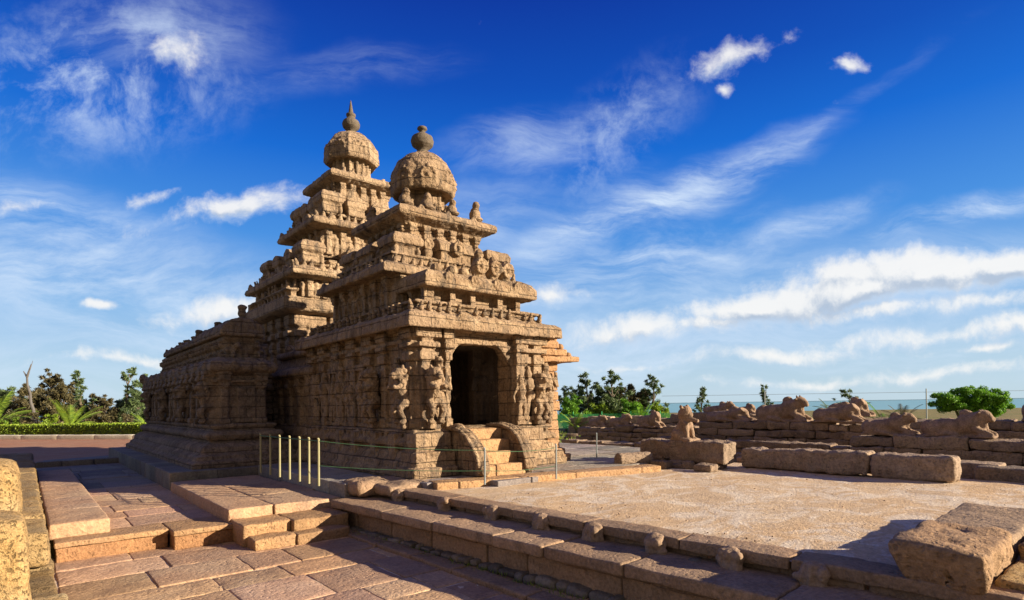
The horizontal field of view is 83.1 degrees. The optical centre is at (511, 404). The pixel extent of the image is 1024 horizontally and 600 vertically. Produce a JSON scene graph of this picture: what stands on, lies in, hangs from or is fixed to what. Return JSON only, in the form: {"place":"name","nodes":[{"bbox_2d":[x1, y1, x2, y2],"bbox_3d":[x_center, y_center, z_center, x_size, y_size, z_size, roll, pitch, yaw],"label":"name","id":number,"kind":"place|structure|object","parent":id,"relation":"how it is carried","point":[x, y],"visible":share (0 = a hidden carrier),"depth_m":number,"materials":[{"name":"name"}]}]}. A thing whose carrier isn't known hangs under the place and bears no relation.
{"place":"outdoors","nodes":[
{"label":"outdoors","id":0,"kind":"place"},
{"bbox_2d":[36,463,154,488],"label":"grey paving","id":1,"kind":"structure","parent":0,"point":[94,476],"depth_m":18.08,"materials":[{"name":"stone"}]},
{"bbox_2d":[86,483,214,528],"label":"paving","id":2,"kind":"structure","parent":0,"point":[157,503],"depth_m":12.25,"materials":[{"name":"stone"}]},
{"bbox_2d":[36,469,109,539],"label":"long block","id":3,"kind":"structure","parent":2,"relation":"on","point":[71,506],"depth_m":10.80,"materials":[{"name":"stone"}]},
{"bbox_2d":[109,447,257,489],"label":"hall terrace","id":4,"kind":"structure","parent":0,"point":[164,473],"depth_m":15.87,"materials":[{"name":"brown stone"}]},
{"bbox_2d":[126,304,303,469],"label":"temple hall","id":5,"kind":"structure","parent":4,"relation":"on","point":[210,397],"depth_m":16.99,"materials":[{"name":"stone"}]},
{"bbox_2d":[52,537,588,599],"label":"paved path","id":6,"kind":"structure","parent":0,"point":[188,573],"depth_m":8.09,"materials":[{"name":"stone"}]},
{"bbox_2d":[52,516,232,562],"bbox_3d":[-6.188,2.283,9.833,2.538,0.350,1.068,-1,0,-40],"label":"paving edge","id":7,"kind":"object","parent":6,"relation":"on","point":[191,533],"visible":0.94,"depth_m":9.69,"materials":[{"name":"beige stone"}]},
{"bbox_2d":[230,507,349,550],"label":"stone steps","id":8,"kind":"structure","parent":6,"relation":"on","point":[272,531],"depth_m":10.16,"materials":[{"name":"beige stone"}]},
{"bbox_2d":[258,443,647,497],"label":"temple pavement","id":9,"kind":"structure","parent":0,"point":[583,456],"depth_m":14.14,"materials":[{"name":"beige stone"}]},
{"bbox_2d":[245,100,391,370],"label":"tall tower","id":10,"kind":"structure","parent":9,"relation":"on","point":[344,193],"depth_m":21.63,"materials":[{"name":"stone"}]},
{"bbox_2d":[272,125,578,479],"bbox_3d":[-2.979,-3.188,17.202,5.754,9.705,11.068,-1,0,-40],"label":"shrine","id":11,"kind":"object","parent":9,"relation":"on","point":[432,336],"visible":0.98,"depth_m":14.53,"materials":[{"name":"stone"}]},
{"bbox_2d":[259,433,596,485],"bbox_3d":[-1.321,1.094,13.165,8.818,0.950,4.075,-1,0,-15],"label":"rope barrier","id":12,"kind":"object","parent":9,"relation":"on","point":[289,438],"visible":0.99,"depth_m":11.98,"materials":[{"name":"grey metal"}]},
{"bbox_2d":[640,437,735,464],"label":"stone block","id":13,"kind":"structure","parent":9,"relation":"on","point":[722,452],"depth_m":14.44,"materials":[{"name":"brown stone"}]},
{"bbox_2d":[670,405,699,441],"bbox_3d":[4.488,0.486,14.923,0.571,0.979,0.765,-1,0,-40],"label":"lion statue","id":14,"kind":"object","parent":13,"relation":"on","point":[683,430],"visible":0.94,"depth_m":14.80,"materials":[{"name":"stone"}]},
{"bbox_2d":[0,0,1023,406],"label":"sky","id":15,"kind":"structure","parent":0,"point":[808,199],"materials":[{"name":"blue"}]},
{"bbox_2d":[101,468,946,594],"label":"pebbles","id":16,"kind":"object","parent":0,"point":[577,513],"visible":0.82,"depth_m":8.49,"materials":[{"name":"stone"}]},
{"bbox_2d":[40,408,1022,558],"bbox_3d":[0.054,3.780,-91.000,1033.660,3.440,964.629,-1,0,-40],"label":"ground","id":17,"kind":"structure","parent":0,"point":[1014,413],"depth_m":72.17,"materials":[{"name":"green plant"}]},
{"bbox_2d":[0,416,20,424],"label":"garden bush","id":18,"kind":"object","parent":17,"relation":"on","point":[14,420],"visible":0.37,"depth_m":48.77,"materials":[{"name":"green plant"}]},
{"bbox_2d":[0,386,24,423],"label":"tree","id":19,"kind":"object","parent":17,"relation":"on","point":[4,393],"visible":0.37,"depth_m":55.64,"materials":[{"name":"green plant"}]},
{"bbox_2d":[0,391,40,419],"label":"young palm","id":20,"kind":"object","parent":17,"relation":"on","point":[3,399],"visible":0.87,"depth_m":50.79,"materials":[{"name":"green plant"}]},
{"bbox_2d":[1,383,46,423],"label":"bush","id":21,"kind":"object","parent":17,"relation":"on","point":[24,402],"visible":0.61,"depth_m":54.39,"materials":[{"name":"green plant"}]},
{"bbox_2d":[23,361,36,421],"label":"dead tree","id":22,"kind":"object","parent":17,"relation":"on","point":[30,396],"visible":0.73,"depth_m":49.85,"materials":[{"name":"brown plant"}]},
{"bbox_2d":[19,412,45,423],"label":"garden bush","id":23,"kind":"object","parent":17,"relation":"on","point":[35,415],"visible":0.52,"depth_m":48.88,"materials":[{"name":"green plant"}]},
{"bbox_2d":[0,453,67,599],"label":"boundary wall","id":24,"kind":"structure","parent":17,"relation":"on","point":[41,580],"depth_m":6.89,"materials":[{"name":"yellow stone"}]},
{"bbox_2d":[0,458,22,512],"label":"upright stone","id":25,"kind":"object","parent":24,"relation":"on","point":[11,497],"visible":0.75,"depth_m":7.36,"materials":[{"name":"beige stone"}]},
{"bbox_2d":[0,510,31,599],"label":"upright stone","id":26,"kind":"object","parent":24,"relation":"on","point":[14,563],"visible":1,"depth_m":5.00,"materials":[{"name":"beige stone"}]},
{"bbox_2d":[26,368,64,423],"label":"tree","id":27,"kind":"object","parent":17,"relation":"on","point":[51,382],"visible":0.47,"depth_m":57.95,"materials":[{"name":"green plant"}]},
{"bbox_2d":[41,414,68,423],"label":"garden bush","id":28,"kind":"object","parent":17,"relation":"on","point":[48,419],"visible":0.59,"depth_m":48.78,"materials":[{"name":"green plant"}]},
{"bbox_2d":[40,378,84,423],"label":"bush","id":29,"kind":"object","parent":17,"relation":"on","point":[64,397],"visible":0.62,"depth_m":55.75,"materials":[{"name":"green plant"}]},
{"bbox_2d":[0,439,131,462],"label":"earth yard","id":30,"kind":"structure","parent":17,"relation":"on","point":[44,449],"depth_m":32.12,"materials":[{"name":"brown soil"}]},
{"bbox_2d":[0,423,64,434],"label":"clipped hedge","id":31,"kind":"object","parent":30,"relation":"on","point":[27,429],"visible":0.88,"depth_m":44.34,"materials":[{"name":"green plant"}]},
{"bbox_2d":[54,422,146,434],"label":"clipped hedge","id":32,"kind":"object","parent":30,"relation":"on","point":[104,428],"visible":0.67,"depth_m":42.95,"materials":[{"name":"green plant"}]},
{"bbox_2d":[0,434,134,439],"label":"white kerb","id":33,"kind":"structure","parent":17,"relation":"on","point":[35,437],"depth_m":41.02,"materials":[{"name":"white concrete"}]},
{"bbox_2d":[49,398,103,422],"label":"young palm","id":34,"kind":"object","parent":17,"relation":"on","point":[62,412],"visible":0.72,"depth_m":49.70,"materials":[{"name":"green plant"}]},
{"bbox_2d":[44,455,109,460],"bbox_3d":[-17.464,2.248,23.577,3.100,0.001,4.400,-1,0,-40],"label":"grey apron","id":35,"kind":"object","parent":17,"relation":"on","point":[107,456],"visible":0.2,"depth_m":24.41,"materials":[{"name":"stone"}]},
{"bbox_2d":[36,457,118,467],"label":"stone kerb","id":36,"kind":"structure","parent":17,"relation":"on","point":[58,463],"depth_m":21.60,"materials":[{"name":"brown stone"}]},
{"bbox_2d":[70,370,97,422],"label":"tree","id":37,"kind":"object","parent":17,"relation":"on","point":[79,390],"visible":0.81,"depth_m":57.62,"materials":[{"name":"green plant"}]},
{"bbox_2d":[76,393,113,422],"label":"tree","id":38,"kind":"object","parent":17,"relation":"on","point":[96,402],"visible":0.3,"depth_m":59.67,"materials":[{"name":"green plant"}]},
{"bbox_2d":[84,394,123,422],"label":"bush","id":39,"kind":"object","parent":17,"relation":"on","point":[110,417],"visible":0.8,"depth_m":56.56,"materials":[{"name":"green plant"}]},
{"bbox_2d":[106,400,124,421],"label":"tree","id":40,"kind":"object","parent":17,"relation":"on","point":[117,404],"visible":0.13,"depth_m":59.53,"materials":[{"name":"green plant"}]},
{"bbox_2d":[121,413,134,422],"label":"garden bush","id":41,"kind":"object","parent":17,"relation":"on","point":[128,417],"visible":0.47,"depth_m":47.84,"materials":[{"name":"green plant"}]},
{"bbox_2d":[117,366,139,422],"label":"tree","id":42,"kind":"object","parent":17,"relation":"on","point":[124,378],"visible":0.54,"depth_m":58.16,"materials":[{"name":"green plant"}]},
{"bbox_2d":[115,390,145,421],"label":"bush","id":43,"kind":"object","parent":17,"relation":"on","point":[133,403],"visible":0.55,"depth_m":57.27,"materials":[{"name":"green plant"}]},
{"bbox_2d":[132,414,144,421],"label":"young palm","id":44,"kind":"object","parent":17,"relation":"on","point":[141,419],"visible":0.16,"depth_m":53.05,"materials":[{"name":"green plant"}]},
{"bbox_2d":[133,373,147,415],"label":"tree","id":45,"kind":"object","parent":17,"relation":"on","point":[140,385],"visible":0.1,"depth_m":59.41,"materials":[{"name":"green plant"}]},
{"bbox_2d":[171,475,339,522],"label":"raised slab","id":46,"kind":"structure","parent":17,"relation":"on","point":[227,499],"depth_m":11.93,"materials":[{"name":"stone"}]},
{"bbox_2d":[352,431,596,599],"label":"grass tufts","id":47,"kind":"object","parent":17,"relation":"on","point":[504,573],"visible":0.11,"depth_m":7.88,"materials":[{"name":"green plant"}]},
{"bbox_2d":[558,385,579,430],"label":"tree","id":48,"kind":"object","parent":17,"relation":"on","point":[564,389],"visible":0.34,"depth_m":43.89,"materials":[{"name":"green plant"}]},
{"bbox_2d":[558,409,587,432],"bbox_3d":[4.079,1.139,38.014,2.586,1.727,3.389,-1,0,-2],"label":"young palm","id":49,"kind":"object","parent":17,"relation":"on","point":[580,417],"visible":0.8,"depth_m":37.54,"materials":[{"name":"green plant"}]},
{"bbox_2d":[559,394,591,429],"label":"bush","id":50,"kind":"object","parent":17,"relation":"on","point":[568,405],"visible":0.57,"depth_m":41.65,"materials":[{"name":"green plant"}]},
{"bbox_2d":[569,385,594,412],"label":"tree","id":51,"kind":"object","parent":17,"relation":"on","point":[573,390],"visible":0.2,"depth_m":46.80,"materials":[{"name":"green plant"}]},
{"bbox_2d":[576,371,604,410],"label":"tree","id":52,"kind":"object","parent":17,"relation":"on","point":[586,396],"visible":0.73,"depth_m":43.78,"materials":[{"name":"green plant"}]},
{"bbox_2d":[579,384,618,412],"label":"tree","id":53,"kind":"object","parent":17,"relation":"on","point":[599,391],"visible":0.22,"depth_m":45.81,"materials":[{"name":"green plant"}]},
{"bbox_2d":[583,401,616,413],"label":"bush","id":54,"kind":"object","parent":17,"relation":"on","point":[594,409],"visible":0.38,"depth_m":42.79,"materials":[{"name":"green plant"}]},
{"bbox_2d":[561,439,640,446],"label":"ruined wall","id":55,"kind":"structure","parent":17,"relation":"on","point":[606,442],"depth_m":23.16,"materials":[{"name":"stone"}]},
{"bbox_2d":[586,393,621,415],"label":"tree","id":56,"kind":"object","parent":17,"relation":"on","point":[608,400],"visible":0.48,"depth_m":43.25,"materials":[{"name":"green plant"}]},
{"bbox_2d":[557,411,669,426],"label":"green fence","id":57,"kind":"object","parent":17,"relation":"on","point":[561,417],"visible":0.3,"depth_m":40.76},
{"bbox_2d":[600,370,635,414],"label":"tree","id":58,"kind":"object","parent":17,"relation":"on","point":[612,381],"visible":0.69,"depth_m":43.50,"materials":[{"name":"green plant"}]},
{"bbox_2d":[568,415,670,433],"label":"ruined wall","id":59,"kind":"structure","parent":17,"relation":"on","point":[633,420],"depth_m":37.50,"materials":[{"name":"stone"}]},
{"bbox_2d":[612,386,626,398],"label":"tree","id":60,"kind":"object","parent":17,"relation":"on","point":[621,392],"visible":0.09,"depth_m":46.45,"materials":[{"name":"green plant"}]},
{"bbox_2d":[609,399,642,416],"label":"bush","id":61,"kind":"object","parent":17,"relation":"on","point":[626,405],"visible":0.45,"depth_m":41.69,"materials":[{"name":"green plant"}]},
{"bbox_2d":[619,383,647,412],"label":"tree","id":62,"kind":"object","parent":17,"relation":"on","point":[629,387],"visible":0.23,"depth_m":44.69,"materials":[{"name":"green plant"}]},
{"bbox_2d":[576,424,699,442],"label":"ruined wall","id":63,"kind":"structure","parent":17,"relation":"on","point":[633,433],"depth_m":27.21,"materials":[{"name":"stone"}]},
{"bbox_2d":[588,415,608,426],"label":"bull statue","id":64,"kind":"object","parent":63,"relation":"on","point":[600,421],"visible":1,"depth_m":28.31,"materials":[{"name":"stone"}]},
{"bbox_2d":[608,413,632,426],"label":"bull statue","id":65,"kind":"object","parent":63,"relation":"on","point":[623,419],"visible":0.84,"depth_m":27.64,"materials":[{"name":"stone"}]},
{"bbox_2d":[636,410,665,427],"bbox_3d":[6.467,0.659,26.916,0.630,0.837,1.404,-1,0,-40],"label":"bull statue","id":66,"kind":"object","parent":63,"relation":"on","point":[652,419],"visible":0.99,"depth_m":26.67,"materials":[{"name":"stone"}]},
{"bbox_2d":[623,399,656,415],"bbox_3d":[8.498,0.762,39.889,3.377,2.355,4.255,-1,0,-40],"label":"young palm","id":67,"kind":"object","parent":17,"relation":"on","point":[640,412],"visible":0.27,"depth_m":39.90,"materials":[{"name":"green plant"}]},
{"bbox_2d":[633,388,651,410],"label":"tree","id":68,"kind":"object","parent":17,"relation":"on","point":[638,395],"visible":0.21,"depth_m":44.58,"materials":[{"name":"green plant"}]},
{"bbox_2d":[564,433,740,462],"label":"scattered stones","id":69,"kind":"object","parent":17,"relation":"on","point":[574,435],"visible":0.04,"depth_m":32.85,"materials":[{"name":"brown stone"}]},
{"bbox_2d":[639,374,669,414],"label":"tree","id":70,"kind":"object","parent":17,"relation":"on","point":[652,384],"visible":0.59,"depth_m":44.21,"materials":[{"name":"green plant"}]},
{"bbox_2d":[650,402,669,417],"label":"bush","id":71,"kind":"object","parent":17,"relation":"on","point":[655,407],"visible":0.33,"depth_m":42.60,"materials":[{"name":"green plant"}]},
{"bbox_2d":[331,463,1023,599],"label":"stone platform","id":72,"kind":"structure","parent":17,"relation":"on","point":[592,550],"depth_m":8.08,"materials":[{"name":"beige stone"}]},
{"bbox_2d":[430,464,660,489],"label":"kerb stones","id":73,"kind":"object","parent":72,"relation":"on","point":[456,483],"visible":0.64,"depth_m":12.52,"materials":[{"name":"beige stone"}]},
{"bbox_2d":[614,451,652,463],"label":"stone block","id":74,"kind":"structure","parent":72,"relation":"on","point":[634,457],"depth_m":14.61,"materials":[{"name":"stone"}]},
{"bbox_2d":[650,458,726,472],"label":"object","id":75,"kind":"object","parent":72,"relation":"on","point":[665,463],"visible":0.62,"depth_m":14.10,"materials":[{"name":"stone"}]},
{"bbox_2d":[741,446,874,474],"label":"stone beam","id":76,"kind":"structure","parent":72,"relation":"on","point":[843,461],"depth_m":13.07,"materials":[{"name":"brown stone"}]},
{"bbox_2d":[870,452,961,482],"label":"stone beam","id":77,"kind":"structure","parent":72,"relation":"on","point":[922,467],"depth_m":11.52,"materials":[{"name":"brown stone"}]},
{"bbox_2d":[888,519,1013,594],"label":"broken block","id":78,"kind":"structure","parent":72,"relation":"on","point":[971,560],"depth_m":5.06,"materials":[{"name":"stone"}]},
{"bbox_2d":[934,502,1023,562],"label":"flat slab","id":79,"kind":"structure","parent":72,"relation":"on","point":[1010,520],"depth_m":6.71,"materials":[{"name":"stone"}]},
{"bbox_2d":[974,465,1023,482],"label":"stone beam","id":80,"kind":"structure","parent":72,"relation":"on","point":[1012,473],"depth_m":11.36,"materials":[{"name":"brown stone"}]},
{"bbox_2d":[691,386,710,411],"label":"tree","id":81,"kind":"object","parent":17,"relation":"on","point":[700,399],"visible":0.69,"depth_m":45.85,"materials":[{"name":"green plant"}]},
{"bbox_2d":[657,436,756,460],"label":"ruined wall","id":82,"kind":"structure","parent":17,"relation":"on","point":[741,445],"depth_m":19.77,"materials":[{"name":"stone"}]},
{"bbox_2d":[670,412,757,425],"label":"ruined wall","id":83,"kind":"structure","parent":17,"relation":"on","point":[674,418],"depth_m":26.98,"materials":[{"name":"stone"}]},
{"bbox_2d":[703,401,734,412],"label":"bull statue","id":84,"kind":"object","parent":83,"relation":"on","point":[724,406],"visible":0.46,"depth_m":26.40,"materials":[{"name":"stone"}]},
{"bbox_2d":[739,403,755,413],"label":"bull statue","id":85,"kind":"object","parent":83,"relation":"on","point":[750,408],"visible":0.33,"depth_m":25.36,"materials":[{"name":"stone"}]},
{"bbox_2d":[758,384,773,404],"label":"tree","id":86,"kind":"object","parent":17,"relation":"on","point":[766,397],"visible":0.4,"depth_m":46.13,"materials":[{"name":"green plant"}]},
{"bbox_2d":[698,420,862,444],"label":"ruined wall","id":87,"kind":"structure","parent":17,"relation":"on","point":[804,432],"depth_m":20.14,"materials":[{"name":"stone"}]},
{"bbox_2d":[705,406,756,421],"bbox_3d":[8.325,0.344,22.073,0.833,0.605,1.913,-1,0,-40],"label":"bull statue","id":88,"kind":"object","parent":87,"relation":"on","point":[734,413],"visible":0.92,"depth_m":21.76,"materials":[{"name":"stone"}]},
{"bbox_2d":[753,395,812,421],"bbox_3d":[9.612,0.141,20.548,0.850,0.960,1.903,-1,0,-40],"label":"bull statue","id":89,"kind":"object","parent":87,"relation":"on","point":[788,409],"visible":0.9,"depth_m":20.19,"materials":[{"name":"stone"}]},
{"bbox_2d":[810,401,867,422],"bbox_3d":[10.722,0.246,18.933,0.716,0.714,1.650,-1,0,-40],"label":"bull statue","id":90,"kind":"object","parent":87,"relation":"on","point":[846,412],"visible":0.99,"depth_m":18.70,"materials":[{"name":"stone"}]},
{"bbox_2d":[748,440,851,449],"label":"ruined wall","id":91,"kind":"structure","parent":17,"relation":"on","point":[794,445],"depth_m":16.86,"materials":[{"name":"stone"}]},
{"bbox_2d":[812,399,827,408],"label":"young palm","id":92,"kind":"object","parent":17,"relation":"on","point":[821,405],"visible":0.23,"depth_m":48.06,"materials":[{"name":"green plant"}]},
{"bbox_2d":[831,388,865,417],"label":"tree","id":93,"kind":"object","parent":17,"relation":"on","point":[849,396],"visible":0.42,"depth_m":45.84,"materials":[{"name":"green plant"}]},
{"bbox_2d":[690,389,1023,418],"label":"railing","id":94,"kind":"object","parent":17,"relation":"on","point":[764,394],"visible":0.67,"depth_m":44.68,"materials":[{"name":"grey metal"}]},
{"bbox_2d":[866,401,898,417],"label":"young palm","id":95,"kind":"object","parent":17,"relation":"on","point":[882,415],"visible":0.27,"depth_m":42.25,"materials":[{"name":"green plant"}]},
{"bbox_2d":[881,404,922,418],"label":"young palm","id":96,"kind":"object","parent":17,"relation":"on","point":[906,407],"visible":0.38,"depth_m":42.84,"materials":[{"name":"green plant"}]},
{"bbox_2d":[839,417,1023,438],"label":"ruined wall","id":97,"kind":"structure","parent":17,"relation":"on","point":[1002,428],"depth_m":17.13,"materials":[{"name":"stone"}]},
{"bbox_2d":[828,397,875,416],"bbox_3d":[12.113,0.074,20.695,0.659,0.725,1.501,-1,0,-40],"label":"bull statue","id":98,"kind":"object","parent":97,"relation":"on","point":[862,404],"visible":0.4,"depth_m":20.27,"materials":[{"name":"stone"}]},
{"bbox_2d":[1021,405,1023,421],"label":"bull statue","id":99,"kind":"object","parent":97,"relation":"on","point":[1022,410],"visible":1,"depth_m":17.00,"materials":[{"name":"stone"}]},
{"bbox_2d":[927,385,1015,416],"bbox_3d":[31.806,0.119,40.183,5.856,3.082,3.184,-1,0,7],"label":"round tree","id":100,"kind":"object","parent":17,"relation":"on","point":[995,402],"visible":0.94,"depth_m":39.48,"materials":[{"name":"green plant"}]},
{"bbox_2d":[960,460,1005,478],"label":"stone block","id":101,"kind":"structure","parent":17,"relation":"on","point":[967,467],"depth_m":12.19,"materials":[{"name":"brown stone"}]},
{"bbox_2d":[995,542,1023,590],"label":"stacked blocks","id":102,"kind":"structure","parent":17,"relation":"on","point":[1012,577],"depth_m":4.97,"materials":[{"name":"yellow stone"}]},
{"bbox_2d":[42,398,1023,421],"bbox_3d":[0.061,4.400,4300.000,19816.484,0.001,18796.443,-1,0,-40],"label":"sea","id":103,"kind":"structure","parent":0,"point":[876,404],"depth_m":649.29,"materials":[{"name":"liquid"}]},
{"bbox_2d":[850,434,1023,465],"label":"ruined wall","id":104,"kind":"structure","parent":0,"point":[1009,452],"depth_m":13.75,"materials":[{"name":"stone"}]},
{"bbox_2d":[859,412,919,435],"bbox_3d":[9.874,0.496,15.131,0.575,0.613,1.295,-1,0,-40],"label":"bull statue","id":105,"kind":"object","parent":104,"relation":"on","point":[894,423],"visible":0.95,"depth_m":14.93,"materials":[{"name":"stone"}]},
{"bbox_2d":[919,409,997,438],"bbox_3d":[10.810,0.457,14.028,0.650,0.700,1.494,-1,0,-40],"label":"bull statue","id":106,"kind":"object","parent":104,"relation":"on","point":[968,424],"visible":0.91,"depth_m":13.78,"materials":[{"name":"stone"}]}
]}

